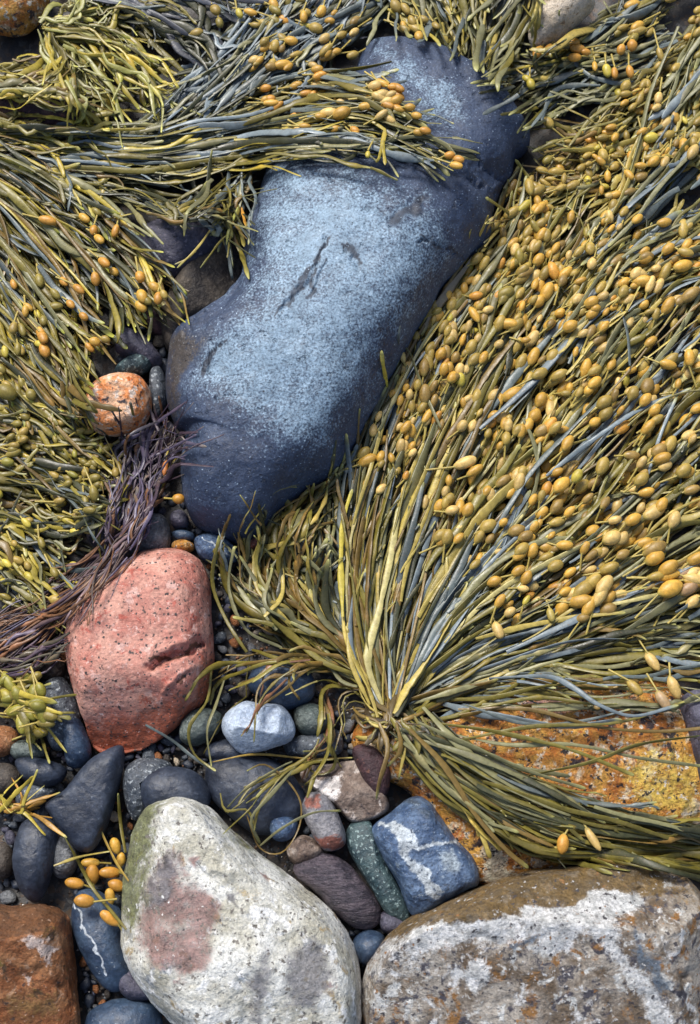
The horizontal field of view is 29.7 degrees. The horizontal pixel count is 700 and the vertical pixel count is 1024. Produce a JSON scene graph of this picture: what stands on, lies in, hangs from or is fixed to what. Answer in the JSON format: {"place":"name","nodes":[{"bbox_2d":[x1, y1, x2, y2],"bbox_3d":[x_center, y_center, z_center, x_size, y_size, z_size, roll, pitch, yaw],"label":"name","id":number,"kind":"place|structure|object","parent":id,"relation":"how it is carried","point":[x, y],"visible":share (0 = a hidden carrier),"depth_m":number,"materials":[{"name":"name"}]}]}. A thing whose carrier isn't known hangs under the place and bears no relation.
{"place":"outdoors","nodes":[
{"label":"outdoors","id":0,"kind":"place"},
{"bbox_2d":[86,495,108,546],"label":"stone","id":1,"kind":"object","parent":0,"point":[90,540],"visible":0.19,"depth_m":1.69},
{"bbox_2d":[304,541,335,570],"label":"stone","id":2,"kind":"object","parent":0,"point":[314,545],"visible":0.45,"depth_m":1.69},
{"bbox_2d":[0,0,699,1023],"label":"ground","id":3,"kind":"structure","parent":0,"point":[680,14],"depth_m":1.74,"materials":[{"name":"gravel"}]},
{"bbox_2d":[0,843,12,880],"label":"stone","id":4,"kind":"object","parent":3,"relation":"on","point":[6,866],"visible":0.84,"depth_m":1.60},
{"bbox_2d":[0,890,16,903],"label":"pebble","id":5,"kind":"object","parent":3,"relation":"on","point":[8,896],"visible":1,"depth_m":1.61,"materials":[{"name":"grey stone"}]},
{"bbox_2d":[0,725,19,756],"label":"stone","id":6,"kind":"object","parent":3,"relation":"on","point":[8,734],"visible":0.97,"depth_m":1.63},
{"bbox_2d":[4,830,15,844],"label":"pebble","id":7,"kind":"object","parent":3,"relation":"on","point":[10,836],"visible":0.84,"depth_m":1.62,"materials":[{"name":"stone"}]},
{"bbox_2d":[0,763,21,796],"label":"stone","id":8,"kind":"object","parent":3,"relation":"on","point":[8,771],"visible":0.94,"depth_m":1.62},
{"bbox_2d":[13,814,27,821],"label":"pebble","id":9,"kind":"object","parent":3,"relation":"on","point":[19,817],"visible":0.73,"depth_m":1.63,"materials":[{"name":"grey stone"}]},
{"bbox_2d":[0,0,49,36],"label":"boulder","id":10,"kind":"object","parent":3,"relation":"on","point":[19,18],"visible":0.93,"depth_m":1.86,"materials":[{"name":"stone"}]},
{"bbox_2d":[10,740,45,758],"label":"stone","id":11,"kind":"object","parent":3,"relation":"on","point":[19,748],"visible":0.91,"depth_m":1.63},
{"bbox_2d":[0,769,66,837],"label":"rockweed","id":12,"kind":"object","parent":3,"relation":"on","point":[23,807],"visible":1,"depth_m":1.59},
{"bbox_2d":[12,815,57,902],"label":"stone","id":13,"kind":"object","parent":3,"relation":"on","point":[33,854],"visible":0.98,"depth_m":1.57,"materials":[{"name":"stone"}]},
{"bbox_2d":[0,630,69,684],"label":"thread seaweed","id":14,"kind":"object","parent":3,"relation":"on","point":[36,653],"visible":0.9,"depth_m":1.64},
{"bbox_2d":[15,783,56,811],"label":"stone","id":15,"kind":"object","parent":3,"relation":"on","point":[43,791],"visible":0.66,"depth_m":1.62,"materials":[{"name":"stone"}]},
{"bbox_2d":[0,665,76,763],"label":"rockweed","id":16,"kind":"object","parent":3,"relation":"on","point":[24,702],"visible":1,"depth_m":1.62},
{"bbox_2d":[0,903,80,1023],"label":"boulder","id":17,"kind":"object","parent":3,"relation":"on","point":[38,975],"visible":1,"depth_m":1.52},
{"bbox_2d":[15,757,66,786],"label":"stone","id":18,"kind":"object","parent":3,"relation":"on","point":[52,773],"visible":0.95,"depth_m":1.62,"materials":[{"name":"stone"}]},
{"bbox_2d":[34,805,48,815],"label":"pebble","id":19,"kind":"object","parent":3,"relation":"on","point":[42,811],"visible":0.46,"depth_m":1.63,"materials":[{"name":"stone"}]},
{"bbox_2d":[0,95,93,124],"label":"seaweed","id":20,"kind":"object","parent":3,"relation":"on","point":[28,108],"visible":0.3,"depth_m":1.82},
{"bbox_2d":[32,656,64,680],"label":"stone","id":21,"kind":"object","parent":3,"relation":"on","point":[57,669],"visible":0.44,"depth_m":1.66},
{"bbox_2d":[0,484,106,642],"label":"rockweed","id":22,"kind":"object","parent":3,"relation":"on","point":[23,567],"visible":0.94,"depth_m":1.69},
{"bbox_2d":[0,39,113,125],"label":"rockweed","id":23,"kind":"object","parent":3,"relation":"on","point":[25,86],"visible":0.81,"depth_m":1.80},
{"bbox_2d":[0,256,121,459],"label":"rockweed","id":24,"kind":"object","parent":3,"relation":"on","point":[32,379],"visible":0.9,"depth_m":1.73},
{"bbox_2d":[43,677,80,750],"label":"stone","id":25,"kind":"object","parent":3,"relation":"on","point":[59,686],"visible":0.5,"depth_m":1.63,"materials":[{"name":"stone"}]},
{"bbox_2d":[53,836,78,878],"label":"stone","id":26,"kind":"object","parent":3,"relation":"on","point":[63,851],"visible":0.81,"depth_m":1.59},
{"bbox_2d":[0,402,138,552],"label":"rockweed","id":27,"kind":"object","parent":3,"relation":"on","point":[60,478],"visible":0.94,"depth_m":1.71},
{"bbox_2d":[63,718,91,768],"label":"stone","id":28,"kind":"object","parent":3,"relation":"on","point":[76,745],"visible":0.97,"depth_m":1.62,"materials":[{"name":"blue stone"}]},
{"bbox_2d":[0,495,158,665],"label":"thread seaweed","id":29,"kind":"object","parent":3,"relation":"on","point":[21,633],"visible":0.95,"depth_m":1.65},
{"bbox_2d":[45,745,124,851],"bbox_3d":[-0.306,0.347,1.609,0.081,0.044,0.124,43,80,10],"label":"stone","id":30,"kind":"object","parent":3,"relation":"on","point":[79,807],"visible":1,"depth_m":1.59,"materials":[{"name":"stone"}]},
{"bbox_2d":[79,977,90,990],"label":"pebble","id":31,"kind":"object","parent":3,"relation":"on","point":[84,983],"visible":1,"depth_m":1.58,"materials":[{"name":"stone"}]},
{"bbox_2d":[84,993,94,1007],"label":"pebble","id":32,"kind":"object","parent":3,"relation":"on","point":[89,1000],"visible":1,"depth_m":1.58,"materials":[{"name":"stone"}]},
{"bbox_2d":[54,793,128,930],"bbox_3d":[-0.303,0.426,1.563,0.088,0.086,0.168,-13,76,-3],"label":"rockweed","id":33,"kind":"object","parent":3,"relation":"on","point":[92,873],"visible":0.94,"depth_m":1.58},
{"bbox_2d":[0,136,189,430],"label":"rockweed","id":34,"kind":"object","parent":3,"relation":"on","point":[41,233],"visible":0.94,"depth_m":1.77,"materials":[{"name":"plant"}]},
{"bbox_2d":[71,887,128,991],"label":"stone","id":35,"kind":"object","parent":3,"relation":"on","point":[97,938],"visible":0.87,"depth_m":1.55,"materials":[{"name":"blue stone"}]},
{"bbox_2d":[94,846,107,857],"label":"pebble","id":36,"kind":"object","parent":3,"relation":"on","point":[100,849],"visible":0.83,"depth_m":1.62,"materials":[{"name":"stone"}]},
{"bbox_2d":[110,811,118,821],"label":"pebble","id":37,"kind":"object","parent":3,"relation":"on","point":[114,817],"visible":0.68,"depth_m":1.63,"materials":[{"name":"black stone"}]},
{"bbox_2d":[114,894,121,908],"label":"pebble","id":38,"kind":"object","parent":3,"relation":"on","point":[118,901],"visible":0.49,"depth_m":1.60,"materials":[{"name":"stone"}]},
{"bbox_2d":[86,372,151,436],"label":"stone","id":39,"kind":"object","parent":3,"relation":"on","point":[121,390],"visible":0.89,"depth_m":1.69,"materials":[{"name":"orange stone"}]},
{"bbox_2d":[37,0,203,153],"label":"rockweed","id":40,"kind":"object","parent":3,"relation":"on","point":[66,30],"visible":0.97,"depth_m":1.85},
{"bbox_2d":[85,998,162,1023],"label":"stone","id":41,"kind":"object","parent":3,"relation":"on","point":[121,1011],"visible":0.98,"depth_m":1.54,"materials":[{"name":"blue stone"}]},
{"bbox_2d":[124,753,134,761],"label":"pebble","id":42,"kind":"object","parent":3,"relation":"on","point":[129,757],"visible":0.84,"depth_m":1.65,"materials":[{"name":"stone"}]},
{"bbox_2d":[114,354,150,375],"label":"stone","id":43,"kind":"object","parent":3,"relation":"on","point":[139,364],"visible":0.92,"depth_m":1.74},
{"bbox_2d":[119,971,148,1000],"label":"stone","id":44,"kind":"object","parent":3,"relation":"on","point":[129,988],"visible":0.59,"depth_m":1.55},
{"bbox_2d":[114,327,161,367],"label":"stone","id":45,"kind":"object","parent":3,"relation":"on","point":[133,341],"visible":0.81,"depth_m":1.74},
{"bbox_2d":[64,548,214,754],"bbox_3d":[-0.264,0.169,1.648,0.188,0.112,0.262,0,76,0],"label":"granite cobble","id":46,"kind":"object","parent":3,"relation":"on","point":[139,653],"visible":0.94,"depth_m":1.61,"materials":[{"name":"stone"}]},
{"bbox_2d":[121,513,170,558],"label":"stone","id":47,"kind":"object","parent":3,"relation":"on","point":[159,535],"visible":0.4,"depth_m":1.69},
{"bbox_2d":[122,758,172,821],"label":"stone","id":48,"kind":"object","parent":3,"relation":"on","point":[137,772],"visible":0.85,"depth_m":1.60,"materials":[{"name":"stone"}]},
{"bbox_2d":[142,749,154,757],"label":"pebble","id":49,"kind":"object","parent":3,"relation":"on","point":[148,753],"visible":0.78,"depth_m":1.65,"materials":[{"name":"stone"}]},
{"bbox_2d":[87,396,223,557],"bbox_3d":[-0.275,-0.061,1.670,0.214,0.144,0.178,-38,79,-9],"label":"purple seaweed","id":50,"kind":"object","parent":3,"relation":"on","point":[152,480],"visible":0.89,"depth_m":1.70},
{"bbox_2d":[143,279,168,335],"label":"stone","id":51,"kind":"object","parent":3,"relation":"on","point":[156,328],"visible":0.17,"depth_m":1.77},
{"bbox_2d":[149,366,166,416],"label":"stone","id":52,"kind":"object","parent":3,"relation":"on","point":[157,388],"visible":0.93,"depth_m":1.73,"materials":[{"name":"stone"}]},
{"bbox_2d":[153,335,164,348],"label":"pebble","id":53,"kind":"object","parent":3,"relation":"on","point":[158,342],"visible":0.73,"depth_m":1.78,"materials":[{"name":"brown stone"}]},
{"bbox_2d":[160,358,166,374],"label":"pebble","id":54,"kind":"object","parent":3,"relation":"on","point":[164,364],"visible":0.42,"depth_m":1.77,"materials":[{"name":"stone"}]},
{"bbox_2d":[160,735,173,745],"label":"pebble","id":55,"kind":"object","parent":3,"relation":"on","point":[165,741],"visible":0.79,"depth_m":1.65,"materials":[{"name":"stone"}]},
{"bbox_2d":[140,766,210,808],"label":"stone","id":56,"kind":"object","parent":3,"relation":"on","point":[163,783],"visible":0.65,"depth_m":1.59,"materials":[{"name":"stone"}]},
{"bbox_2d":[169,509,188,528],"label":"stone","id":57,"kind":"object","parent":3,"relation":"on","point":[178,518],"visible":1,"depth_m":1.70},
{"bbox_2d":[171,539,194,552],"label":"stone","id":58,"kind":"object","parent":3,"relation":"on","point":[186,545],"visible":0.88,"depth_m":1.69,"materials":[{"name":"stone"}]},
{"bbox_2d":[140,217,226,285],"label":"stone","id":59,"kind":"object","parent":3,"relation":"on","point":[177,246],"visible":0.44,"depth_m":1.76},
{"bbox_2d":[172,530,194,540],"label":"stone","id":60,"kind":"object","parent":3,"relation":"on","point":[182,535],"visible":0.93,"depth_m":1.70,"materials":[{"name":"blue stone"}]},
{"bbox_2d":[182,760,193,768],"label":"pebble","id":61,"kind":"object","parent":3,"relation":"on","point":[187,764],"visible":0.96,"depth_m":1.65,"materials":[{"name":"stone"}]},
{"bbox_2d":[179,707,222,745],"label":"stone","id":62,"kind":"object","parent":3,"relation":"on","point":[198,733],"visible":0.87,"depth_m":1.62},
{"bbox_2d":[160,236,242,351],"bbox_3d":[-0.202,-0.302,1.782,0.078,0.065,0.188,39,79,9],"label":"ledge stone","id":63,"kind":"object","parent":3,"relation":"on","point":[209,281],"visible":0.64,"depth_m":1.76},
{"bbox_2d":[196,744,206,756],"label":"pebble","id":64,"kind":"object","parent":3,"relation":"on","point":[200,750],"visible":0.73,"depth_m":1.65,"materials":[{"name":"brown stone"}]},
{"bbox_2d":[194,533,238,564],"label":"stone","id":65,"kind":"object","parent":3,"relation":"on","point":[205,544],"visible":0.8,"depth_m":1.69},
{"bbox_2d":[214,632,226,643],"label":"pebble","id":66,"kind":"object","parent":3,"relation":"on","point":[220,637],"visible":0.95,"depth_m":1.68,"materials":[{"name":"stone"}]},
{"bbox_2d":[204,739,243,759],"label":"stone","id":67,"kind":"object","parent":3,"relation":"on","point":[221,749],"visible":0.68,"depth_m":1.62,"materials":[{"name":"stone"}]},
{"bbox_2d":[220,693,230,703],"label":"pebble","id":68,"kind":"object","parent":3,"relation":"on","point":[225,698],"visible":0.97,"depth_m":1.67,"materials":[{"name":"stone"}]},
{"bbox_2d":[224,685,235,693],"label":"pebble","id":69,"kind":"object","parent":3,"relation":"on","point":[228,687],"visible":0.83,"depth_m":1.67,"materials":[{"name":"stone"}]},
{"bbox_2d":[93,0,366,107],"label":"rockweed","id":70,"kind":"object","parent":3,"relation":"on","point":[187,36],"visible":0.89,"depth_m":1.88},
{"bbox_2d":[229,637,242,647],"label":"pebble","id":71,"kind":"object","parent":3,"relation":"on","point":[233,642],"visible":0.73,"depth_m":1.68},
{"bbox_2d":[120,797,361,1023],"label":"boulder","id":72,"kind":"object","parent":3,"relation":"on","point":[198,887],"visible":1,"depth_m":1.49,"materials":[{"name":"white stone"}]},
{"bbox_2d":[237,680,251,698],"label":"pebble","id":73,"kind":"object","parent":3,"relation":"on","point":[241,691],"visible":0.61,"depth_m":1.67,"materials":[{"name":"grey stone"}]},
{"bbox_2d":[250,538,256,550],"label":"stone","id":74,"kind":"object","parent":3,"relation":"on","point":[253,543],"visible":0.48,"depth_m":1.69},
{"bbox_2d":[205,756,305,834],"bbox_3d":[-0.117,0.340,1.621,0.129,0.051,0.089,41,79,9],"label":"stone","id":75,"kind":"object","parent":3,"relation":"on","point":[228,779],"visible":0.73,"depth_m":1.60,"materials":[{"name":"stone"}]},
{"bbox_2d":[212,738,351,854],"bbox_3d":[-0.072,0.340,1.578,0.168,0.086,0.124,-12,76,-3],"label":"rockweed","id":76,"kind":"object","parent":75,"relation":"on","point":[298,766],"visible":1,"depth_m":1.58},
{"bbox_2d":[221,701,294,753],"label":"stone","id":77,"kind":"object","parent":3,"relation":"on","point":[275,726],"visible":0.93,"depth_m":1.59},
{"bbox_2d":[126,0,391,180],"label":"rockweed","id":78,"kind":"object","parent":3,"relation":"on","point":[257,62],"visible":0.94,"depth_m":1.86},
{"bbox_2d":[145,649,405,799],"bbox_3d":[-0.090,0.255,1.612,0.320,0.099,0.188,0,76,0],"label":"rockweed","id":79,"kind":"object","parent":3,"relation":"on","point":[307,663],"visible":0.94,"depth_m":1.61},
{"bbox_2d":[248,664,314,709],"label":"stone","id":80,"kind":"object","parent":3,"relation":"on","point":[291,701],"visible":0.65,"depth_m":1.62,"materials":[{"name":"blue stone"}]},
{"bbox_2d":[270,817,297,841],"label":"stone","id":81,"kind":"object","parent":3,"relation":"on","point":[287,833],"visible":0.84,"depth_m":1.59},
{"bbox_2d":[206,440,362,687],"bbox_3d":[-0.073,0.056,1.658,0.221,0.117,0.321,0,76,0],"label":"rockweed","id":82,"kind":"object","parent":3,"relation":"on","point":[272,599],"visible":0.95,"depth_m":1.67,"materials":[{"name":"plant"}]},
{"bbox_2d":[286,835,323,863],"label":"stone","id":83,"kind":"object","parent":3,"relation":"on","point":[301,848],"visible":0.93,"depth_m":1.59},
{"bbox_2d":[293,703,326,734],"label":"stone","id":84,"kind":"object","parent":3,"relation":"on","point":[306,716],"visible":0.92,"depth_m":1.62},
{"bbox_2d":[283,729,343,757],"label":"stone","id":85,"kind":"object","parent":3,"relation":"on","point":[297,746],"visible":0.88,"depth_m":1.63,"materials":[{"name":"stone"}]},
{"bbox_2d":[302,792,345,850],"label":"stone","id":86,"kind":"object","parent":3,"relation":"on","point":[327,830],"visible":0.97,"depth_m":1.59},
{"bbox_2d":[293,852,380,929],"bbox_3d":[-0.010,0.452,1.587,0.122,0.051,0.055,41,79,9],"label":"stone","id":87,"kind":"object","parent":3,"relation":"on","point":[337,885],"visible":0.99,"depth_m":1.57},
{"bbox_2d":[337,750,348,761],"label":"pebble","id":88,"kind":"object","parent":3,"relation":"on","point":[344,753],"visible":0.62,"depth_m":1.65,"materials":[{"name":"brown stone"}]},
{"bbox_2d":[300,760,388,821],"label":"stone","id":89,"kind":"object","parent":3,"relation":"on","point":[347,790],"visible":0.88,"depth_m":1.60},
{"bbox_2d":[165,36,529,544],"bbox_3d":[-0.034,-0.324,1.754,0.324,0.187,0.758,31,78,7],"label":"boulder","id":90,"kind":"object","parent":3,"relation":"on","point":[274,373],"visible":0.81,"depth_m":1.67,"materials":[{"name":"stone"}]},
{"bbox_2d":[83,150,276,279],"bbox_3d":[-0.239,-0.398,1.750,0.292,0.139,0.239,0,76,0],"label":"rockweed","id":91,"kind":"object","parent":90,"relation":"on","point":[202,206],"visible":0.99,"depth_m":1.76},
{"bbox_2d":[0,60,482,192],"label":"rockweed","id":92,"kind":"object","parent":90,"relation":"on","point":[332,110],"visible":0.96,"depth_m":1.80,"materials":[{"name":"plant"}]},
{"bbox_2d":[0,83,150,234],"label":"rockweed","id":93,"kind":"object","parent":92,"relation":"on","point":[9,121],"visible":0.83,"depth_m":1.81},
{"bbox_2d":[342,719,355,733],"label":"pebble","id":94,"kind":"object","parent":3,"relation":"on","point":[349,725],"visible":0.89,"depth_m":1.66,"materials":[{"name":"grey stone"}]},
{"bbox_2d":[353,929,384,965],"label":"stone","id":95,"kind":"object","parent":3,"relation":"on","point":[367,943],"visible":0.91,"depth_m":1.56,"materials":[{"name":"blue stone"}]},
{"bbox_2d":[346,821,409,920],"bbox_3d":[0.031,0.436,1.593,0.038,0.038,0.135,-23,77,-6],"label":"stone","id":96,"kind":"object","parent":3,"relation":"on","point":[368,859],"visible":0.99,"depth_m":1.58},
{"bbox_2d":[379,911,402,933],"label":"stone","id":97,"kind":"object","parent":3,"relation":"on","point":[388,924],"visible":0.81,"depth_m":1.57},
{"bbox_2d":[372,796,479,915],"bbox_3d":[0.089,0.409,1.586,0.099,0.066,0.130,-28,78,-7],"label":"stone","id":98,"kind":"object","parent":3,"relation":"on","point":[429,860],"visible":0.98,"depth_m":1.56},
{"bbox_2d":[357,0,545,91],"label":"rockweed","id":99,"kind":"object","parent":3,"relation":"on","point":[488,47],"visible":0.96,"depth_m":1.86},
{"bbox_2d":[324,163,637,717],"bbox_3d":[0.139,-0.147,1.714,0.219,0.108,0.833,25,77,6],"label":"rockweed","id":100,"kind":"object","parent":3,"relation":"on","point":[459,351],"visible":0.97,"depth_m":1.72,"materials":[{"name":"plant"}]},
{"bbox_2d":[351,681,699,884],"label":"boulder","id":101,"kind":"object","parent":3,"relation":"on","point":[670,789],"visible":0.38,"depth_m":1.60,"materials":[{"name":"stone"}]},
{"bbox_2d":[352,744,390,795],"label":"stone","id":102,"kind":"object","parent":101,"relation":"on","point":[368,759],"visible":0.87,"depth_m":1.61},
{"bbox_2d":[346,689,430,755],"bbox_3d":[0.049,0.250,1.617,0.109,0.090,0.098,0,76,0],"label":"rockweed","id":103,"kind":"object","parent":101,"relation":"on","point":[386,718],"visible":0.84,"depth_m":1.60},
{"bbox_2d":[376,595,699,881],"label":"rockweed","id":104,"kind":"object","parent":101,"relation":"on","point":[499,800],"visible":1,"depth_m":1.56,"materials":[{"name":"plant"}]},
{"bbox_2d":[400,631,699,775],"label":"rockweed","id":105,"kind":"object","parent":101,"relation":"on","point":[546,681],"visible":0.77,"depth_m":1.61,"materials":[{"name":"plant"}]},
{"bbox_2d":[680,689,699,778],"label":"stone","id":106,"kind":"object","parent":101,"relation":"on","point":[690,712],"visible":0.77,"depth_m":1.60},
{"bbox_2d":[361,862,699,1023],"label":"boulder","id":107,"kind":"object","parent":3,"relation":"on","point":[576,944],"visible":0.99,"depth_m":1.48,"materials":[{"name":"stone"}]},
{"bbox_2d":[391,192,699,716],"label":"rockweed","id":108,"kind":"object","parent":3,"relation":"on","point":[528,531],"visible":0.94,"depth_m":1.70,"materials":[{"name":"plant"}]},
{"bbox_2d":[548,199,699,398],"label":"rockweed","id":109,"kind":"object","parent":108,"relation":"on","point":[632,261],"visible":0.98,"depth_m":1.75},
{"bbox_2d":[409,447,699,720],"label":"rockweed","id":110,"kind":"object","parent":3,"relation":"on","point":[588,601],"visible":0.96,"depth_m":1.66,"materials":[{"name":"plant"}]},
{"bbox_2d":[528,0,594,47],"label":"stone","id":111,"kind":"object","parent":3,"relation":"on","point":[571,17],"visible":0.85,"depth_m":1.83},
{"bbox_2d":[470,0,678,137],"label":"rockweed","id":112,"kind":"object","parent":3,"relation":"on","point":[577,67],"visible":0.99,"depth_m":1.85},
{"bbox_2d":[485,29,699,245],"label":"rockweed","id":113,"kind":"object","parent":3,"relation":"on","point":[602,133],"visible":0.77,"depth_m":1.82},
{"bbox_2d":[532,6,699,304],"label":"rockweed","id":114,"kind":"object","parent":3,"relation":"on","point":[650,189],"visible":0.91,"depth_m":1.81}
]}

